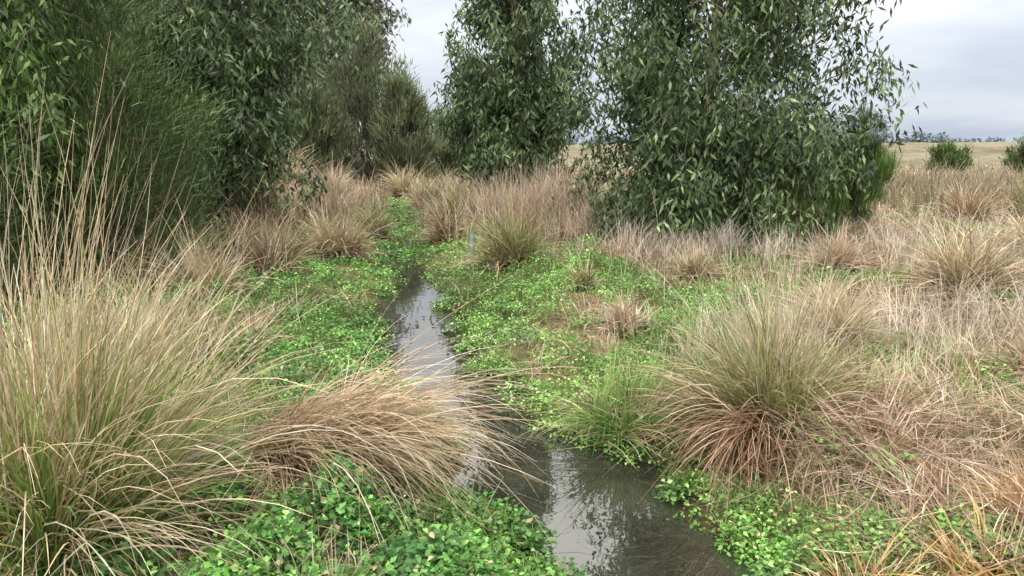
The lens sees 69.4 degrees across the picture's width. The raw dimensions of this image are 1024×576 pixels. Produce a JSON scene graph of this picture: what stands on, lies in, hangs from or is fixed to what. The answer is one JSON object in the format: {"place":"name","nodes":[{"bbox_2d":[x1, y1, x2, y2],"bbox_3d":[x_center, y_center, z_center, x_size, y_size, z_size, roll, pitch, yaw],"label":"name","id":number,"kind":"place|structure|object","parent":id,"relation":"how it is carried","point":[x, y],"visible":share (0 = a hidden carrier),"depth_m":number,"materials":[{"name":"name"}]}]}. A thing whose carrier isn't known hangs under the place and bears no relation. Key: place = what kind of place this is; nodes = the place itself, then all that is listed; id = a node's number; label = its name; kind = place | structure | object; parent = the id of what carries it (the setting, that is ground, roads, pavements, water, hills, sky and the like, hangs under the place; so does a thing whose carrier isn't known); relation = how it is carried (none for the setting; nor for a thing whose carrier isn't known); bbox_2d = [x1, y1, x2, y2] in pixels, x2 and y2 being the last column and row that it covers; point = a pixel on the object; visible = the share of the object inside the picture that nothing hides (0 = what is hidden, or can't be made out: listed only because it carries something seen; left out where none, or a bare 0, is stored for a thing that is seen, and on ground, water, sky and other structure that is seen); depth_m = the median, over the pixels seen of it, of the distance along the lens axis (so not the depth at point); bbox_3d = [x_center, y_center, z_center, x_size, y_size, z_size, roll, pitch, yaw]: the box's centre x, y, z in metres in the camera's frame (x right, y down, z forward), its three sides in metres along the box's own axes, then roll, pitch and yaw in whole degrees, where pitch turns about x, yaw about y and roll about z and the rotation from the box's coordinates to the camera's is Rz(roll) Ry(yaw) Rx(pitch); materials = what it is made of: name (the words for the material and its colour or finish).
{"place":"outdoors","nodes":[
{"label":"outdoors","id":0,"kind":"place"},
{"bbox_2d":[0,142,1023,575],"bbox_3d":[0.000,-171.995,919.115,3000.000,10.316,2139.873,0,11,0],"label":"ground","id":1,"kind":"structure","parent":0,"point":[918,152],"depth_m":7.44,"materials":[{"name":"soil"}]},
{"bbox_2d":[0,86,80,320],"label":"wattle shrub","id":2,"kind":"object","parent":1,"relation":"on","point":[7,210],"visible":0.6,"depth_m":7.54,"materials":[{"name":"green plant"}]},
{"bbox_2d":[0,0,122,217],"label":"eucalyptus tree","id":3,"kind":"object","parent":1,"relation":"on","point":[98,83],"depth_m":13.71,"materials":[{"name":"green plant"}]},
{"bbox_2d":[0,0,182,276],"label":"eucalyptus tree","id":4,"kind":"object","parent":1,"relation":"on","point":[5,64],"visible":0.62,"depth_m":8.02,"materials":[{"name":"green plant"}]},
{"bbox_2d":[0,0,238,274],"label":"wattle shrub","id":5,"kind":"object","parent":1,"relation":"on","point":[144,120],"visible":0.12,"depth_m":10.28,"materials":[{"name":"green plant"}]},
{"bbox_2d":[0,0,261,250],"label":"wattle shrub","id":6,"kind":"object","parent":1,"relation":"on","point":[180,86],"visible":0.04,"depth_m":12.64,"materials":[{"name":"green plant"}]},
{"bbox_2d":[0,0,274,296],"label":"wattle shrub","id":7,"kind":"object","parent":1,"relation":"on","point":[102,152],"visible":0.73,"depth_m":8.83,"materials":[{"name":"green plant"}]},
{"bbox_2d":[124,171,261,234],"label":"grass tussock","id":8,"kind":"object","parent":1,"relation":"on","point":[213,225],"depth_m":13.97,"materials":[{"name":"brown plant"}]},
{"bbox_2d":[117,198,290,300],"bbox_3d":[-3.490,-0.472,8.585,1.610,1.246,1.585,4,11,18],"label":"grass tussock","id":9,"kind":"object","parent":1,"relation":"on","point":[205,265],"depth_m":8.57,"materials":[{"name":"beige plant"}]},
{"bbox_2d":[0,32,433,575],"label":"grass tussock","id":10,"kind":"object","parent":1,"relation":"on","point":[70,451],"depth_m":2.96,"materials":[{"name":"beige plant"}]},
{"bbox_2d":[70,0,381,232],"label":"eucalyptus tree","id":11,"kind":"object","parent":1,"relation":"on","point":[256,95],"visible":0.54,"depth_m":14.03,"materials":[{"name":"green plant"}]},
{"bbox_2d":[2,168,476,408],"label":"bank grass","id":12,"kind":"structure","parent":1,"relation":"on","point":[161,315],"depth_m":7.71,"materials":[{"name":"beige plant"}]},
{"bbox_2d":[175,0,319,55],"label":"eucalyptus tree","id":13,"kind":"object","parent":1,"relation":"on","point":[245,18],"depth_m":39.01,"materials":[{"name":"green plant"}]},
{"bbox_2d":[199,290,300,354],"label":"grass tussock","id":14,"kind":"object","parent":1,"relation":"on","point":[260,327],"depth_m":6.59,"materials":[{"name":"beige plant"}]},
{"bbox_2d":[201,156,318,235],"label":"grass tussock","id":15,"kind":"object","parent":1,"relation":"on","point":[254,200],"depth_m":14.67,"materials":[{"name":"beige plant"}]},
{"bbox_2d":[219,202,334,276],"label":"grass tussock","id":16,"kind":"object","parent":1,"relation":"on","point":[279,257],"depth_m":10.40,"materials":[{"name":"brown plant"}]},
{"bbox_2d":[2,187,587,575],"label":"nettle patch","id":17,"kind":"object","parent":1,"relation":"on","point":[435,551],"visible":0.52,"depth_m":3.56,"materials":[{"name":"green plant"}]},
{"bbox_2d":[263,121,333,189],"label":"grass tussock","id":18,"kind":"object","parent":1,"relation":"on","point":[297,171],"depth_m":26.68,"materials":[{"name":"beige plant"}]},
{"bbox_2d":[241,0,376,120],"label":"eucalyptus tree","id":19,"kind":"object","parent":1,"relation":"on","point":[358,8],"visible":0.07,"depth_m":41.62,"materials":[{"name":"green plant"}]},
{"bbox_2d":[266,32,361,174],"bbox_3d":[-10.368,-9.001,35.942,6.638,7.778,7.750,0,11,0],"label":"paperbark shrub","id":20,"kind":"object","parent":1,"relation":"on","point":[313,74],"visible":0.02,"depth_m":35.40,"materials":[{"name":"green plant"}]},
{"bbox_2d":[273,75,368,182],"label":"paperbark shrub","id":21,"kind":"object","parent":1,"relation":"on","point":[323,134],"visible":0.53,"depth_m":31.59,"materials":[{"name":"green plant"}]},
{"bbox_2d":[276,174,375,220],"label":"grass tussock","id":22,"kind":"object","parent":1,"relation":"on","point":[335,199],"depth_m":18.26,"materials":[{"name":"brown plant"}]},
{"bbox_2d":[290,169,361,206],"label":"grass tussock","id":23,"kind":"object","parent":1,"relation":"on","point":[340,183],"depth_m":20.64,"materials":[{"name":"beige plant"}]},
{"bbox_2d":[294,155,384,201],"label":"grass tussock","id":24,"kind":"object","parent":1,"relation":"on","point":[330,178],"depth_m":23.73,"materials":[{"name":"beige plant"}]},
{"bbox_2d":[288,186,401,263],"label":"grass tussock","id":25,"kind":"object","parent":1,"relation":"on","point":[340,244],"depth_m":12.06,"materials":[{"name":"brown plant"}]},
{"bbox_2d":[299,0,411,174],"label":"eucalyptus tree","id":26,"kind":"object","parent":1,"relation":"on","point":[379,10],"visible":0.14,"depth_m":45.34,"materials":[{"name":"green plant"}]},
{"bbox_2d":[316,11,429,188],"bbox_3d":[-6.777,-8.841,35.027,5.942,8.476,6.110,-4,11,-20],"label":"paperbark shrub","id":27,"kind":"object","parent":1,"relation":"on","point":[345,79],"visible":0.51,"depth_m":34.00,"materials":[{"name":"green plant"}]},
{"bbox_2d":[340,191,412,239],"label":"grass tussock","id":28,"kind":"object","parent":1,"relation":"on","point":[385,230],"depth_m":15.31,"materials":[{"name":"brown plant"}]},
{"bbox_2d":[165,264,614,559],"bbox_3d":[-0.509,0.574,3.974,2.170,1.342,2.322,5,12,25],"label":"grass tussock","id":29,"kind":"object","parent":1,"relation":"on","point":[387,428],"depth_m":3.96,"materials":[{"name":"beige plant"}]},
{"bbox_2d":[362,64,450,188],"bbox_3d":[-4.748,-7.186,33.154,4.262,5.547,4.192,0,11,0],"label":"paperbark shrub","id":30,"kind":"object","parent":1,"relation":"on","point":[411,112],"visible":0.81,"depth_m":32.64,"materials":[{"name":"green plant"}]},
{"bbox_2d":[372,154,442,198],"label":"grass tussock","id":31,"kind":"object","parent":1,"relation":"on","point":[397,190],"depth_m":28.46,"materials":[{"name":"beige plant"}]},
{"bbox_2d":[396,162,463,207],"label":"grass tussock","id":32,"kind":"object","parent":1,"relation":"on","point":[427,189],"depth_m":23.55,"materials":[{"name":"beige plant"}]},
{"bbox_2d":[414,200,472,244],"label":"grass tussock","id":33,"kind":"object","parent":1,"relation":"on","point":[439,235],"depth_m":14.57,"materials":[{"name":"brown plant"}]},
{"bbox_2d":[416,165,485,222],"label":"grass tussock","id":34,"kind":"object","parent":1,"relation":"on","point":[451,195],"depth_m":17.77,"materials":[{"name":"beige plant"}]},
{"bbox_2d":[427,100,480,181],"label":"paperbark shrub","id":35,"kind":"object","parent":1,"relation":"on","point":[445,160],"visible":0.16,"depth_m":35.35,"materials":[{"name":"green plant"}]},
{"bbox_2d":[271,148,657,257],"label":"tall dry grass","id":36,"kind":"structure","parent":1,"relation":"on","point":[486,198],"depth_m":14.66,"materials":[{"name":"beige plant"}]},
{"bbox_2d":[469,228,474,254],"bbox_3d":[-0.713,-0.828,13.072,0.102,0.500,0.091,8,13,36],"label":"tree guard","id":37,"kind":"object","parent":1,"relation":"on","point":[471,237],"visible":0.58,"depth_m":13.04,"materials":[{"name":"plastic"}]},
{"bbox_2d":[434,171,578,280],"bbox_3d":[0.004,-1.052,11.293,2.111,1.674,2.332,10,15,43],"label":"grass tussock","id":38,"kind":"object","parent":1,"relation":"on","point":[508,245],"depth_m":11.21,"materials":[{"name":"plant"}]},
{"bbox_2d":[418,0,602,201],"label":"eucalyptus tree","id":39,"kind":"object","parent":1,"relation":"on","point":[514,97],"visible":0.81,"depth_m":18.96,"materials":[{"name":"green plant"}]},
{"bbox_2d":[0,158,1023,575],"bbox_3d":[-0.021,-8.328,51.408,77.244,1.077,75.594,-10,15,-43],"label":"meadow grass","id":40,"kind":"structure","parent":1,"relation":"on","point":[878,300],"depth_m":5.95,"materials":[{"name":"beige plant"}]},
{"bbox_2d":[0,232,1023,514],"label":"clover patch","id":41,"kind":"object","parent":1,"relation":"on","point":[818,274],"visible":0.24,"depth_m":6.15,"materials":[{"name":"green plant"}]},
{"bbox_2d":[528,160,606,222],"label":"grass tussock","id":42,"kind":"object","parent":1,"relation":"on","point":[577,193],"depth_m":15.20,"materials":[{"name":"beige plant"}]},
{"bbox_2d":[556,253,609,292],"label":"grass tussock","id":43,"kind":"object","parent":1,"relation":"on","point":[587,275],"depth_m":9.09,"materials":[{"name":"plant"}]},
{"bbox_2d":[507,338,716,468],"bbox_3d":[0.881,0.713,4.989,1.357,0.708,1.345,7,13,32],"label":"grass tussock","id":44,"kind":"object","parent":1,"relation":"on","point":[626,417],"depth_m":4.97,"materials":[{"name":"green plant"}]},
{"bbox_2d":[588,289,665,338],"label":"grass tussock","id":45,"kind":"object","parent":1,"relation":"on","point":[617,314],"depth_m":7.03,"materials":[{"name":"beige plant"}]},
{"bbox_2d":[625,165,747,245],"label":"shrub","id":46,"kind":"object","parent":1,"relation":"on","point":[682,223],"visible":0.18,"depth_m":12.55,"materials":[{"name":"green plant"}]},
{"bbox_2d":[357,156,1023,225],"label":"reed band","id":47,"kind":"object","parent":1,"relation":"on","point":[913,180],"visible":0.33,"depth_m":22.49,"materials":[{"name":"beige plant"}]},
{"bbox_2d":[362,109,1023,148],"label":"distant treeline","id":48,"kind":"object","parent":1,"relation":"on","point":[929,138],"visible":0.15,"depth_m":275.93,"materials":[{"name":"green plant"}]},
{"bbox_2d":[659,228,738,280],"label":"grass tussock","id":49,"kind":"object","parent":1,"relation":"on","point":[691,266],"depth_m":9.58,"materials":[{"name":"beige plant"}]},
{"bbox_2d":[385,187,1023,575],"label":"watercress patch","id":50,"kind":"object","parent":1,"relation":"on","point":[766,564],"visible":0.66,"depth_m":4.87,"materials":[{"name":"green plant"}]},
{"bbox_2d":[584,190,1023,552],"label":"grass tussock","id":51,"kind":"object","parent":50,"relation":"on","point":[751,391],"depth_m":4.47,"materials":[{"name":"beige plant"}]},
{"bbox_2d":[870,474,1023,575],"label":"grass tussock","id":52,"kind":"object","parent":50,"relation":"on","point":[950,553],"depth_m":3.03,"materials":[{"name":"beige plant"}]},
{"bbox_2d":[545,0,926,250],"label":"eucalyptus tree","id":53,"kind":"object","parent":1,"relation":"on","point":[661,98],"visible":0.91,"depth_m":12.29,"materials":[{"name":"green plant"}]},
{"bbox_2d":[714,169,830,245],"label":"shrub","id":54,"kind":"object","parent":1,"relation":"on","point":[778,187],"visible":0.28,"depth_m":12.44,"materials":[{"name":"green plant"}]},
{"bbox_2d":[791,136,859,237],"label":"broom shrub","id":55,"kind":"object","parent":1,"relation":"on","point":[838,204],"visible":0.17,"depth_m":13.48,"materials":[{"name":"green plant"}]},
{"bbox_2d":[782,257,878,312],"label":"grass tussock","id":56,"kind":"object","parent":1,"relation":"on","point":[837,283],"depth_m":7.49,"materials":[{"name":"beige plant"}]},
{"bbox_2d":[736,263,925,358],"bbox_3d":[2.521,0.112,6.113,1.342,0.730,1.453,3,11,14],"label":"grass tussock","id":57,"kind":"object","parent":1,"relation":"on","point":[866,313],"depth_m":5.82,"materials":[{"name":"beige plant"}]},
{"bbox_2d":[780,186,901,275],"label":"grass tussock","id":58,"kind":"object","parent":1,"relation":"on","point":[839,249],"depth_m":9.72,"materials":[{"name":"beige plant"}]},
{"bbox_2d":[681,253,1023,575],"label":"dead grass thatch","id":59,"kind":"object","parent":1,"relation":"on","point":[920,496],"visible":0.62,"depth_m":3.86,"materials":[{"name":"beige plant"}]},
{"bbox_2d":[780,507,955,575],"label":"grass tussock","id":60,"kind":"object","parent":1,"relation":"on","point":[875,569],"depth_m":3.18,"materials":[{"name":"beige plant"}]},
{"bbox_2d":[835,99,902,222],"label":"broom shrub","id":61,"kind":"object","parent":1,"relation":"on","point":[884,173],"visible":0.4,"depth_m":14.13,"materials":[{"name":"green plant"}]},
{"bbox_2d":[871,192,1023,298],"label":"grass tussock","id":62,"kind":"object","parent":1,"relation":"on","point":[952,268],"depth_m":8.00,"materials":[{"name":"beige plant"}]},
{"bbox_2d":[923,138,975,171],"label":"shrub","id":63,"kind":"object","parent":1,"relation":"on","point":[942,151],"visible":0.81,"depth_m":45.88,"materials":[{"name":"green plant"}]},
{"bbox_2d":[916,169,1022,224],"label":"grass tussock","id":64,"kind":"object","parent":1,"relation":"on","point":[972,208],"depth_m":15.35,"materials":[{"name":"beige plant"}]},
{"bbox_2d":[944,434,1023,537],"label":"grass tussock","id":65,"kind":"object","parent":1,"relation":"on","point":[1012,494],"depth_m":3.31,"materials":[{"name":"beige plant"}]},
{"bbox_2d":[954,284,1023,384],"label":"grass tussock","id":66,"kind":"object","parent":1,"relation":"on","point":[1021,355],"depth_m":4.87,"materials":[{"name":"beige plant"}]},
{"bbox_2d":[980,199,1023,256],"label":"grass tussock","id":67,"kind":"object","parent":1,"relation":"on","point":[1018,235],"depth_m":10.63,"materials":[{"name":"beige plant"}]},
{"bbox_2d":[981,158,1023,219],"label":"grass tussock","id":68,"kind":"object","parent":1,"relation":"on","point":[1018,202],"depth_m":17.04,"materials":[{"name":"beige plant"}]},
{"bbox_2d":[998,133,1023,172],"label":"shrub","id":69,"kind":"object","parent":1,"relation":"on","point":[1013,156],"visible":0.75,"depth_m":46.37,"materials":[{"name":"green plant"}]},
{"bbox_2d":[1002,221,1023,272],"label":"grass tussock","id":70,"kind":"object","parent":1,"relation":"on","point":[1020,257],"depth_m":9.18,"materials":[{"name":"beige plant"}]},
{"bbox_2d":[373,200,763,575],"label":"creek water","id":71,"kind":"structure","parent":0,"point":[648,534],"depth_m":4.49,"materials":[{"name":"liquid"}]},
{"bbox_2d":[175,0,1023,144],"label":"sky","id":72,"kind":"structure","parent":0,"point":[968,55],"materials":[{"name":"white"}]},
{"bbox_2d":[477,196,1023,459],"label":"pale seed grass","id":73,"kind":"structure","parent":0,"point":[624,236],"depth_m":8.37,"materials":[{"name":"beige plant"}]}
]}

